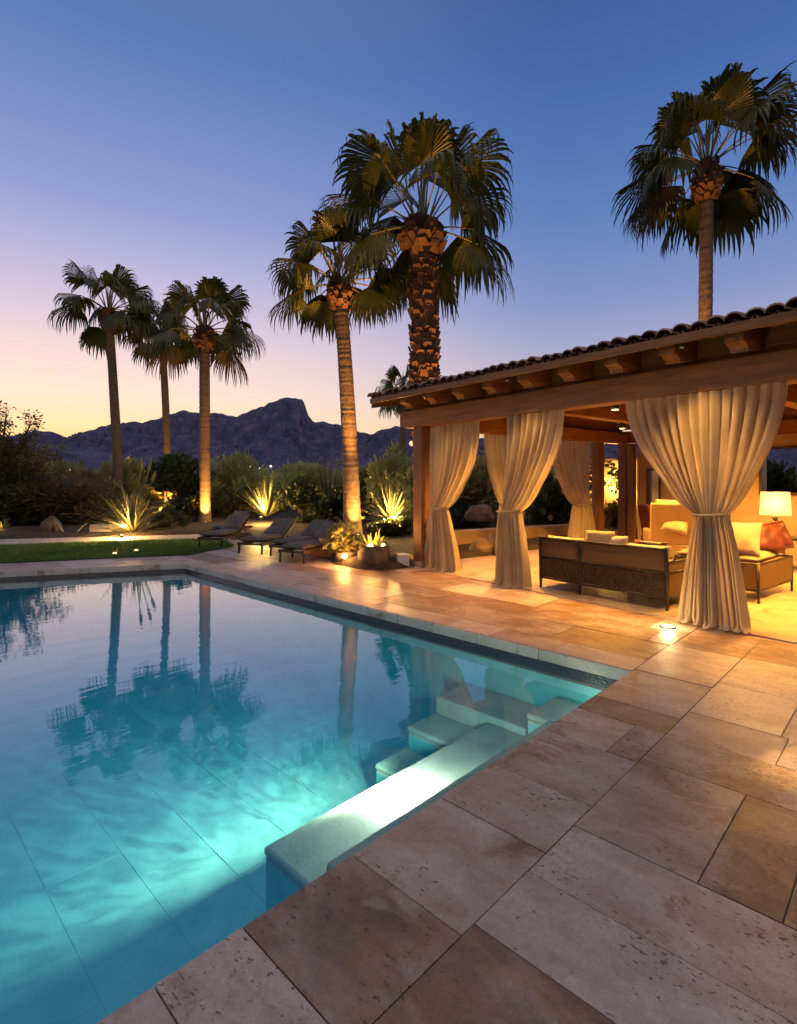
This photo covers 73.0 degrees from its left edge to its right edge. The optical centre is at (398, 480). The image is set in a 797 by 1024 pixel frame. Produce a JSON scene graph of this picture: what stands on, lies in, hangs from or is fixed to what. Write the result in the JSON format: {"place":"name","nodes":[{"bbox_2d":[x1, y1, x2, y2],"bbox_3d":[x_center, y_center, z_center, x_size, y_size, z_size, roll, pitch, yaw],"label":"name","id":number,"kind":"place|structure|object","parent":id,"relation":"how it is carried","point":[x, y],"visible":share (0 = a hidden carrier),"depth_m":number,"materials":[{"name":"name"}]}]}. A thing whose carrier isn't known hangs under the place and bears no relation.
{"place":"outdoors","nodes":[
{"label":"outdoors","id":0,"kind":"place"},
{"bbox_2d":[0,534,201,544],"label":"garden path","id":1,"kind":"structure","parent":0,"point":[58,540],"depth_m":14.80,"materials":[{"name":"stone"}]},
{"bbox_2d":[0,539,232,562],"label":"lawn","id":2,"kind":"structure","parent":0,"point":[111,552],"depth_m":11.97,"materials":[{"name":"plant"}]},
{"bbox_2d":[108,542,127,555],"bbox_3d":[-6.056,1.525,11.678,0.611,0.369,0.557,0,0,31],"label":"garden light","id":3,"kind":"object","parent":2,"relation":"on","point":[117,551],"depth_m":11.63,"materials":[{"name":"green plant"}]},
{"bbox_2d":[197,515,249,546],"bbox_3d":[-4.373,1.246,13.631,0.626,0.687,1.611,0,0,9],"label":"sun lounger","id":4,"kind":"object","parent":2,"relation":"on","point":[230,527],"visible":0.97,"depth_m":13.74,"materials":[{"name":"grey fabric"}]},
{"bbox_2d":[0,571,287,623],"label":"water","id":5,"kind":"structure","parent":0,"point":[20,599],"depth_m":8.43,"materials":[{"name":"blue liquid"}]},
{"bbox_2d":[0,632,409,1023],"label":"pool floor","id":6,"kind":"structure","parent":0,"point":[191,839],"depth_m":5.04,"materials":[{"name":"tile"}]},
{"bbox_2d":[264,723,523,910],"bbox_3d":[0.213,2.585,3.910,0.598,0.730,2.357,0,0,44],"label":"pool bench","id":7,"kind":"object","parent":6,"relation":"on","point":[301,857],"visible":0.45,"depth_m":3.59,"materials":[{"name":"paint"}]},
{"bbox_2d":[327,722,552,870],"bbox_3d":[0.621,2.485,3.514,0.535,0.930,2.357,0,0,44],"label":"pool ledge","id":8,"kind":"object","parent":6,"relation":"on","point":[356,848],"visible":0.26,"depth_m":3.37,"materials":[{"name":"paint"}]},
{"bbox_2d":[375,683,579,784],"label":"pool steps","id":9,"kind":"structure","parent":6,"relation":"on","point":[464,710],"depth_m":5.01,"materials":[{"name":"paint"}]},
{"bbox_2d":[0,596,601,1015],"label":"pool basin","id":10,"kind":"object","parent":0,"point":[404,682],"visible":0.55,"depth_m":7.39,"materials":[{"name":"tile"}]},
{"bbox_2d":[0,569,617,689],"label":"waterline tile","id":11,"kind":"object","parent":10,"relation":"attached to","point":[591,680],"visible":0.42,"depth_m":6.08,"materials":[{"name":"tile"}]},
{"bbox_2d":[0,563,630,679],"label":"pool coping","id":12,"kind":"object","parent":10,"relation":"on","point":[574,663],"visible":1,"depth_m":6.54,"materials":[{"name":"stone"}]},
{"bbox_2d":[0,501,636,569],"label":"planting bed","id":13,"kind":"object","parent":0,"point":[404,542],"visible":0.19,"depth_m":15.70,"materials":[{"name":"soil"}]},
{"bbox_2d":[0,518,10,528],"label":"young shrub plant","id":14,"kind":"object","parent":13,"relation":"on","point":[3,525],"visible":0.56,"depth_m":16.56,"materials":[{"name":"green plant"}]},
{"bbox_2d":[0,483,50,524],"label":"desert shrub","id":15,"kind":"object","parent":13,"relation":"on","point":[9,513],"visible":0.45,"depth_m":17.57,"materials":[{"name":"green plant"}]},
{"bbox_2d":[0,450,56,518],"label":"desert shrub","id":16,"kind":"object","parent":13,"relation":"on","point":[49,468],"visible":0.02,"depth_m":20.86,"materials":[{"name":"green plant"}]},
{"bbox_2d":[0,400,71,497],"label":"mesquite tree","id":17,"kind":"object","parent":13,"relation":"on","point":[15,455],"visible":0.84,"depth_m":18.40,"materials":[{"name":"green plant"}]},
{"bbox_2d":[40,516,62,531],"bbox_3d":[-10.452,1.298,16.206,0.574,0.494,0.555,0,0,-40],"label":"boulder","id":18,"kind":"object","parent":13,"relation":"on","point":[49,523],"visible":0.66,"depth_m":16.02,"materials":[{"name":"grey stone"}]},
{"bbox_2d":[1,473,104,522],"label":"desert shrub","id":19,"kind":"object","parent":13,"relation":"on","point":[58,495],"visible":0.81,"depth_m":17.87,"materials":[{"name":"green plant"}]},
{"bbox_2d":[45,458,87,512],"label":"desert shrub","id":20,"kind":"object","parent":13,"relation":"on","point":[60,463],"visible":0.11,"depth_m":24.70,"materials":[{"name":"green plant"}]},
{"bbox_2d":[55,520,86,531],"bbox_3d":[-9.661,1.436,15.900,0.950,0.573,0.059,0,0,0],"label":"driftwood","id":21,"kind":"object","parent":13,"relation":"on","point":[62,530],"visible":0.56,"depth_m":15.89,"materials":[{"name":"wood"}]},
{"bbox_2d":[51,474,151,524],"bbox_3d":[-10.962,0.751,19.161,3.717,2.080,3.115,0,0,27],"label":"desert shrub","id":22,"kind":"object","parent":13,"relation":"on","point":[84,514],"visible":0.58,"depth_m":18.84,"materials":[{"name":"green plant"}]},
{"bbox_2d":[61,459,142,512],"bbox_3d":[-13.100,0.425,24.044,3.493,2.751,2.743,0,0,-12],"label":"desert shrub","id":23,"kind":"object","parent":13,"relation":"on","point":[83,473],"visible":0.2,"depth_m":23.79,"materials":[{"name":"green plant"}]},
{"bbox_2d":[89,524,117,531],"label":"garden block","id":24,"kind":"structure","parent":13,"relation":"on","point":[93,528],"depth_m":15.76,"materials":[{"name":"beige stone"}]},
{"bbox_2d":[45,259,163,513],"bbox_3d":[-12.857,-4.025,24.310,4.329,11.308,4.421,0,0,38],"label":"palm tree","id":25,"kind":"object","parent":13,"relation":"on","point":[107,332],"visible":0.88,"depth_m":23.96,"materials":[{"name":"green plant"}]},
{"bbox_2d":[57,457,193,538],"bbox_3d":[-7.701,0.612,15.749,4.112,2.646,3.823,0,0,0],"label":"yucca","id":26,"kind":"object","parent":13,"relation":"on","point":[136,524],"visible":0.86,"depth_m":15.60,"materials":[{"name":"green plant"}]},
{"bbox_2d":[93,454,183,510],"bbox_3d":[-12.638,0.247,26.665,4.530,3.063,4.172,0,0,-35],"label":"desert shrub","id":27,"kind":"object","parent":13,"relation":"on","point":[132,463],"visible":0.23,"depth_m":26.00,"materials":[{"name":"green plant"}]},
{"bbox_2d":[120,295,193,505],"bbox_3d":[-11.497,-3.556,25.946,3.758,10.340,3.704,0,0,0],"label":"palm tree","id":28,"kind":"object","parent":13,"relation":"on","point":[137,352],"visible":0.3,"depth_m":25.96,"materials":[{"name":"green plant"}]},
{"bbox_2d":[149,505,195,528],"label":"desert shrub","id":29,"kind":"object","parent":13,"relation":"on","point":[171,514],"visible":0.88,"depth_m":16.98,"materials":[{"name":"green plant"}]},
{"bbox_2d":[145,451,215,511],"bbox_3d":[-9.698,0.166,24.940,3.462,3.090,3.771,0,0,9],"label":"desert shrub","id":30,"kind":"object","parent":13,"relation":"on","point":[175,472],"visible":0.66,"depth_m":23.77,"materials":[{"name":"green plant"}]},
{"bbox_2d":[164,491,198,520],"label":"desert shrub","id":31,"kind":"object","parent":13,"relation":"on","point":[188,505],"visible":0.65,"depth_m":19.81,"materials":[{"name":"green plant"}]},
{"bbox_2d":[140,276,265,521],"bbox_3d":[-7.029,-2.809,19.925,4.121,8.821,4.044,0,0,25],"label":"palm tree","id":32,"kind":"object","parent":13,"relation":"on","point":[202,343],"visible":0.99,"depth_m":19.53,"materials":[{"name":"green plant"}]},
{"bbox_2d":[197,450,259,512],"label":"desert shrub","id":33,"kind":"object","parent":13,"relation":"on","point":[228,475],"visible":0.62,"depth_m":23.75,"materials":[{"name":"green plant"}]},
{"bbox_2d":[211,485,262,516],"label":"desert shrub","id":34,"kind":"object","parent":13,"relation":"on","point":[224,508],"visible":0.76,"depth_m":21.67,"materials":[{"name":"green plant"}]},
{"bbox_2d":[216,462,289,511],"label":"desert shrub","id":35,"kind":"object","parent":13,"relation":"on","point":[261,472],"visible":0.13,"depth_m":26.00,"materials":[{"name":"green plant"}]},
{"bbox_2d":[228,470,293,518],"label":"spiky palm plant","id":36,"kind":"object","parent":13,"relation":"on","point":[265,506],"visible":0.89,"depth_m":18.74,"materials":[{"name":"green plant"}]},
{"bbox_2d":[261,466,305,503],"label":"desert shrub","id":37,"kind":"object","parent":13,"relation":"on","point":[288,477],"visible":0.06,"depth_m":29.63,"materials":[{"name":"green plant"}]},
{"bbox_2d":[275,460,333,498],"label":"desert shrub","id":38,"kind":"object","parent":13,"relation":"on","point":[308,469],"visible":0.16,"depth_m":32.15,"materials":[{"name":"green plant"}]},
{"bbox_2d":[272,476,337,523],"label":"desert shrub","id":39,"kind":"object","parent":13,"relation":"on","point":[309,504],"visible":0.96,"depth_m":18.73,"materials":[{"name":"green plant"}]},
{"bbox_2d":[318,458,340,496],"bbox_3d":[-2.963,0.212,23.008,1.007,2.743,0.917,0,0,0],"label":"ocotillo","id":40,"kind":"object","parent":13,"relation":"on","point":[331,483],"visible":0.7,"depth_m":22.90,"materials":[{"name":"green plant"}]},
{"bbox_2d":[310,540,363,557],"bbox_3d":[-1.287,1.409,11.258,0.990,0.310,0.660,0,0,26],"label":"planting bed","id":41,"kind":"object","parent":13,"relation":"on","point":[325,553],"visible":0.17,"depth_m":11.04,"materials":[{"name":"brown soil"}]},
{"bbox_2d":[265,205,408,533],"bbox_3d":[-1.545,-2.983,15.235,4.254,9.180,4.027,0,0,0],"label":"palm tree","id":42,"kind":"object","parent":13,"relation":"on","point":[333,307],"visible":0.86,"depth_m":14.99,"materials":[{"name":"green plant"}]},
{"bbox_2d":[323,483,378,521],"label":"desert shrub","id":43,"kind":"object","parent":13,"relation":"on","point":[337,499],"visible":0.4,"depth_m":19.63,"materials":[{"name":"green plant"}]},
{"bbox_2d":[330,465,395,512],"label":"desert shrub","id":44,"kind":"object","parent":13,"relation":"on","point":[363,474],"visible":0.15,"depth_m":25.57,"materials":[{"name":"green plant"}]},
{"bbox_2d":[360,468,412,525],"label":"agave","id":45,"kind":"object","parent":13,"relation":"on","point":[392,506],"visible":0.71,"depth_m":15.24,"materials":[{"name":"green plant"}]},
{"bbox_2d":[363,439,412,518],"bbox_3d":[0.232,0.150,18.721,3.022,3.380,2.745,0,0,-22],"label":"desert shrub","id":46,"kind":"object","parent":13,"relation":"on","point":[397,471],"visible":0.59,"depth_m":18.55,"materials":[{"name":"green plant"}]},
{"bbox_2d":[363,511,412,535],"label":"desert shrub","id":47,"kind":"object","parent":13,"relation":"on","point":[399,524],"visible":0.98,"depth_m":14.39,"materials":[{"name":"green plant"}]},
{"bbox_2d":[375,364,409,468],"bbox_3d":[0.149,-1.746,23.091,2.510,6.692,2.556,0,0,0],"label":"palm tree","id":48,"kind":"object","parent":13,"relation":"on","point":[392,373],"visible":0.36,"depth_m":22.87,"materials":[{"name":"green plant"}]},
{"bbox_2d":[409,441,412,526],"bbox_3d":[0.419,0.164,17.000,0.170,2.873,0.166,0,0,0],"label":"lamp post","id":49,"kind":"object","parent":13,"relation":"on","point":[410,443],"visible":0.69,"depth_m":17.00,"materials":[{"name":"brown metal"}]},
{"bbox_2d":[312,111,517,534],"bbox_3d":[0.476,-3.980,14.639,5.559,11.178,5.314,0,0,0],"label":"palm tree","id":50,"kind":"object","parent":13,"relation":"on","point":[433,145],"visible":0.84,"depth_m":14.15,"materials":[{"name":"green plant"}]},
{"bbox_2d":[409,448,497,516],"bbox_3d":[2.422,0.270,19.711,3.711,3.131,4.726,0,0,44],"label":"desert shrub","id":51,"kind":"object","parent":13,"relation":"on","point":[478,485],"visible":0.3,"depth_m":18.63,"materials":[{"name":"green plant"}]},
{"bbox_2d":[448,500,491,527],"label":"desert shrub","id":52,"kind":"object","parent":13,"relation":"on","point":[456,512],"visible":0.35,"depth_m":16.83,"materials":[{"name":"green plant"}]},
{"bbox_2d":[464,504,494,521],"bbox_3d":[2.342,0.904,15.511,0.826,0.481,0.721,0,0,24],"label":"boulder","id":53,"kind":"object","parent":13,"relation":"on","point":[482,513],"visible":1,"depth_m":15.25,"materials":[{"name":"brown stone"}]},
{"bbox_2d":[479,446,556,517],"bbox_3d":[4.980,-0.141,22.079,3.472,4.087,4.171,0,0,-5],"label":"desert shrub","id":54,"kind":"object","parent":13,"relation":"on","point":[526,513],"visible":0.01,"depth_m":21.37,"materials":[{"name":"green plant"}]},
{"bbox_2d":[524,477,572,525],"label":"flowering shrub","id":55,"kind":"object","parent":13,"relation":"on","point":[555,505],"visible":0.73,"depth_m":15.32,"materials":[{"name":"green plant"}]},
{"bbox_2d":[525,473,591,523],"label":"desert shrub","id":56,"kind":"object","parent":13,"relation":"on","point":[546,482],"visible":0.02,"depth_m":17.39,"materials":[{"name":"green plant"}]},
{"bbox_2d":[589,455,617,527],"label":"climbing plant","id":57,"kind":"object","parent":13,"relation":"on","point":[611,473],"visible":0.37,"depth_m":16.94,"materials":[{"name":"green plant"}]},
{"bbox_2d":[604,498,617,527],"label":"desert shrub","id":58,"kind":"object","parent":13,"relation":"on","point":[613,509],"visible":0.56,"depth_m":17.10,"materials":[{"name":"green plant"}]},
{"bbox_2d":[0,537,796,1023],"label":"pool deck","id":59,"kind":"structure","parent":0,"point":[606,909],"depth_m":2.22,"materials":[{"name":"stone"}]},
{"bbox_2d":[209,511,252,537],"bbox_3d":[-4.843,1.246,15.700,0.626,0.687,1.611,0,0,7],"label":"sun lounger","id":60,"kind":"object","parent":59,"relation":"on","point":[219,526],"visible":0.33,"depth_m":16.21,"materials":[{"name":"grey fabric"}]},
{"bbox_2d":[237,518,295,554],"bbox_3d":[-2.994,1.246,12.450,0.626,0.687,1.612,0,0,17],"label":"sun lounger","id":61,"kind":"object","parent":59,"relation":"on","point":[279,528],"visible":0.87,"depth_m":12.49,"materials":[{"name":"grey fabric"}]},
{"bbox_2d":[269,519,332,557],"bbox_3d":[-2.104,1.246,11.953,0.626,0.687,1.611,0,0,26],"label":"sun lounger","id":62,"kind":"object","parent":59,"relation":"on","point":[311,529],"visible":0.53,"depth_m":11.85,"materials":[{"name":"grey fabric"}]},
{"bbox_2d":[278,522,336,563],"bbox_3d":[-1.728,1.246,11.150,0.626,0.687,1.611,0,0,26],"label":"sun lounger","id":63,"kind":"object","parent":59,"relation":"on","point":[311,543],"visible":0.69,"depth_m":10.69,"materials":[{"name":"grey fabric"}]},
{"bbox_2d":[319,517,360,560],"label":"shrub","id":64,"kind":"object","parent":59,"relation":"on","point":[337,532],"visible":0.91,"depth_m":10.40,"materials":[{"name":"plant"}]},
{"bbox_2d":[350,529,397,563],"bbox_3d":[-0.510,1.248,10.021,1.041,0.696,0.866,0,0,-42],"label":"stone planter","id":65,"kind":"object","parent":59,"relation":"on","point":[376,550],"visible":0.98,"depth_m":9.84,"materials":[{"name":"stone"}]},
{"bbox_2d":[390,552,412,559],"bbox_3d":[0.032,1.486,10.437,0.571,0.222,0.407,0,0,0],"label":"boulder","id":66,"kind":"object","parent":59,"relation":"on","point":[393,555],"visible":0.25,"depth_m":10.35,"materials":[{"name":"stone"}]},
{"bbox_2d":[396,553,408,565],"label":"stone block","id":67,"kind":"structure","parent":59,"relation":"on","point":[402,558],"depth_m":9.95,"materials":[{"name":"grey stone"}]},
{"bbox_2d":[59,564,796,1023],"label":"deck joints","id":68,"kind":"object","parent":59,"relation":"on","point":[533,866],"visible":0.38,"depth_m":2.17,"materials":[{"name":"concrete"}]},
{"bbox_2d":[469,538,492,551],"bbox_3d":[1.794,1.424,11.756,0.482,0.355,0.470,0,0,-34],"label":"boulder","id":69,"kind":"object","parent":59,"relation":"on","point":[481,545],"visible":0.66,"depth_m":11.61,"materials":[{"name":"beige stone"}]},
{"bbox_2d":[487,531,495,548],"bbox_3d":[2.417,1.335,12.339,0.943,0.566,0.616,0,0,-23],"label":"boulder","id":70,"kind":"object","parent":59,"relation":"on","point":[491,537],"visible":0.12,"depth_m":12.08,"materials":[{"name":"brown stone"}]},
{"bbox_2d":[454,524,568,544],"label":"garden wall","id":71,"kind":"structure","parent":59,"relation":"on","point":[467,536],"depth_m":13.80,"materials":[{"name":"paint"}]},
{"bbox_2d":[659,624,676,628],"bbox_3d":[2.950,1.591,5.899,0.170,0.013,0.170,0,0,0],"label":"deck light","id":72,"kind":"object","parent":59,"relation":"on","point":[666,626],"visible":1,"depth_m":5.87,"materials":[{"name":"white glass"}]},
{"bbox_2d":[0,0,796,437],"label":"sky","id":73,"kind":"structure","parent":0,"point":[164,141],"materials":[{"name":"blue"}]},
{"bbox_2d":[1,397,796,467],"bbox_3d":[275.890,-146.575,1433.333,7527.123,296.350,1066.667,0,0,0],"label":"mountains","id":74,"kind":"structure","parent":0,"point":[280,432],"depth_m":1427.13,"materials":[{"name":"stone"}]},
{"bbox_2d":[8,441,796,476],"bbox_3d":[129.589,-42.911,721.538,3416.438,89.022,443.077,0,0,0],"label":"foothills","id":75,"kind":"structure","parent":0,"point":[91,459],"depth_m":768.21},
{"bbox_2d":[411,539,796,643],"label":"patio floor","id":76,"kind":"structure","parent":0,"point":[773,614],"depth_m":7.25,"materials":[{"name":"stone"}]},
{"bbox_2d":[367,296,796,567],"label":"pavilion","id":77,"kind":"structure","parent":76,"relation":"on","point":[590,390],"depth_m":7.55,"materials":[{"name":"ceramic"}]},
{"bbox_2d":[424,420,479,573],"bbox_3d":[0.842,0.291,9.428,0.366,2.573,1.525,0,0,-38],"label":"curtain","id":78,"kind":"object","parent":77,"relation":"hanging from","point":[453,452],"visible":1,"depth_m":9.44,"materials":[{"name":"fabric"}]},
{"bbox_2d":[484,434,506,554],"bbox_3d":[2.208,0.306,11.348,1.060,2.543,0.367,0,0,-38],"label":"curtain","id":79,"kind":"object","parent":77,"relation":"hanging from","point":[495,449],"visible":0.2,"depth_m":11.28,"materials":[{"name":"fabric"}]},
{"bbox_2d":[489,410,563,588],"bbox_3d":[1.822,0.291,7.953,0.403,2.573,1.311,0,0,-38],"label":"curtain","id":80,"kind":"object","parent":77,"relation":"hanging from","point":[533,441],"visible":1,"depth_m":8.00,"materials":[{"name":"fabric"}]},
{"bbox_2d":[553,440,595,540],"bbox_3d":[4.288,0.306,12.963,1.829,2.543,0.349,0,0,-38],"label":"curtain","id":81,"kind":"object","parent":77,"relation":"hanging from","point":[571,465],"visible":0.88,"depth_m":12.98,"materials":[{"name":"fabric"}]},
{"bbox_2d":[626,382,787,633],"bbox_3d":[3.298,0.291,6.023,0.417,2.573,1.720,0,0,-38],"label":"curtain","id":82,"kind":"object","parent":77,"relation":"hanging from","point":[705,454],"visible":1,"depth_m":5.87,"materials":[{"name":"fabric"}]},
{"bbox_2d":[538,535,685,610],"bbox_3d":[3.062,1.166,7.587,1.032,0.870,1.923,0,0,-38],"label":"wicker sofa","id":83,"kind":"object","parent":76,"relation":"on","point":[620,563],"visible":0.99,"depth_m":7.13,"materials":[{"name":"brown wicker"}]},
{"bbox_2d":[586,530,614,542],"bbox_3d":[2.755,0.860,7.392,0.141,0.360,0.400,17,-12,-42],"label":"cushion","id":84,"kind":"object","parent":83,"relation":"on","point":[599,536],"visible":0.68,"depth_m":7.35,"materials":[{"name":"beige fabric"}]},
{"bbox_2d":[635,539,667,545],"bbox_3d":[3.243,0.900,6.962,0.150,0.260,0.420,19,-12,-36],"label":"cushion","id":85,"kind":"object","parent":83,"relation":"on","point":[643,542],"visible":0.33,"depth_m":6.91,"materials":[{"name":"beige fabric"}]},
{"bbox_2d":[638,501,655,539],"bbox_3d":[6.082,1.028,12.473,0.834,1.107,0.700,0,0,5],"label":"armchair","id":86,"kind":"object","parent":76,"relation":"on","point":[644,512],"visible":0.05,"depth_m":12.51,"materials":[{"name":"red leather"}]},
{"bbox_2d":[643,499,694,550],"bbox_3d":[5.674,0.979,11.193,0.950,1.206,0.999,0,0,15],"label":"armchair","id":87,"kind":"object","parent":76,"relation":"on","point":[662,512],"visible":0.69,"depth_m":10.81,"materials":[{"name":"fabric"}]},
{"bbox_2d":[661,521,687,535],"bbox_3d":[5.565,0.850,10.829,0.480,0.420,0.174,12,-22,23],"label":"cushion","id":88,"kind":"object","parent":87,"relation":"on","point":[679,527],"visible":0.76,"depth_m":10.73,"materials":[{"name":"yellow fabric"}]},
{"bbox_2d":[669,550,678,559],"bbox_3d":[4.362,1.377,8.875,0.800,0.410,1.100,0,0,-38],"label":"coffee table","id":89,"kind":"object","parent":76,"relation":"on","point":[673,552],"visible":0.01,"depth_m":8.71,"materials":[{"name":"brown wood"}]},
{"bbox_2d":[672,548,793,603],"bbox_3d":[4.817,1.265,7.765,1.308,0.634,1.108,0,0,-38],"label":"daybed","id":90,"kind":"object","parent":76,"relation":"on","point":[759,578],"visible":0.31,"depth_m":7.18,"materials":[{"name":"brown metal"}]},
{"bbox_2d":[731,522,761,556],"bbox_3d":[4.559,0.780,7.355,0.660,0.460,0.212,0,-18,43],"label":"cushion","id":91,"kind":"object","parent":90,"relation":"on","point":[747,536],"visible":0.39,"depth_m":7.16,"materials":[{"name":"beige fabric"}]},
{"bbox_2d":[760,525,785,553],"bbox_3d":[5.168,0.800,7.550,0.440,0.400,0.194,6,-21,0],"label":"cushion","id":92,"kind":"object","parent":90,"relation":"on","point":[771,538],"visible":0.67,"depth_m":7.46,"materials":[{"name":"orange fabric"}]},
{"bbox_2d":[762,521,793,548],"bbox_3d":[5.427,0.800,7.803,0.500,0.420,0.194,-6,-23,-11],"label":"cushion","id":93,"kind":"object","parent":90,"relation":"on","point":[788,541],"visible":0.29,"depth_m":7.76,"materials":[{"name":"orange fabric"}]},
{"bbox_2d":[760,535,796,562],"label":"side table","id":94,"kind":"object","parent":76,"relation":"on","point":[794,538],"visible":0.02,"depth_m":9.55,"materials":[{"name":"brown wood"}]},
{"bbox_2d":[759,492,791,522],"bbox_3d":[6.892,0.600,9.860,0.470,0.800,0.470,0,0,33],"label":"table lamp","id":95,"kind":"object","parent":94,"relation":"on","point":[774,504],"visible":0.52,"depth_m":9.68,"materials":[{"name":"fabric"}]},
{"label":"ground","id":96,"kind":"structure","parent":0,"visible":0},
{"bbox_2d":[87,464,796,499],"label":"thicket","id":97,"kind":"object","parent":96,"relation":"on","point":[275,470],"depth_m":48.78,"materials":[{"name":"green plant"}]},
{"bbox_2d":[589,454,768,527],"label":"garden wall","id":98,"kind":"structure","parent":96,"relation":"on","point":[609,497],"depth_m":17.20,"materials":[{"name":"paint"}]},
{"bbox_2d":[610,61,796,320],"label":"palm tree","id":99,"kind":"object","parent":96,"relation":"on","point":[708,212],"visible":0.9,"depth_m":16.31,"materials":[{"name":"green plant"}]},
{"bbox_2d":[767,458,796,492],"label":"desert shrub","id":100,"kind":"object","parent":96,"relation":"on","point":[779,479],"visible":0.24,"depth_m":14.66,"materials":[{"name":"green plant"}]}
]}

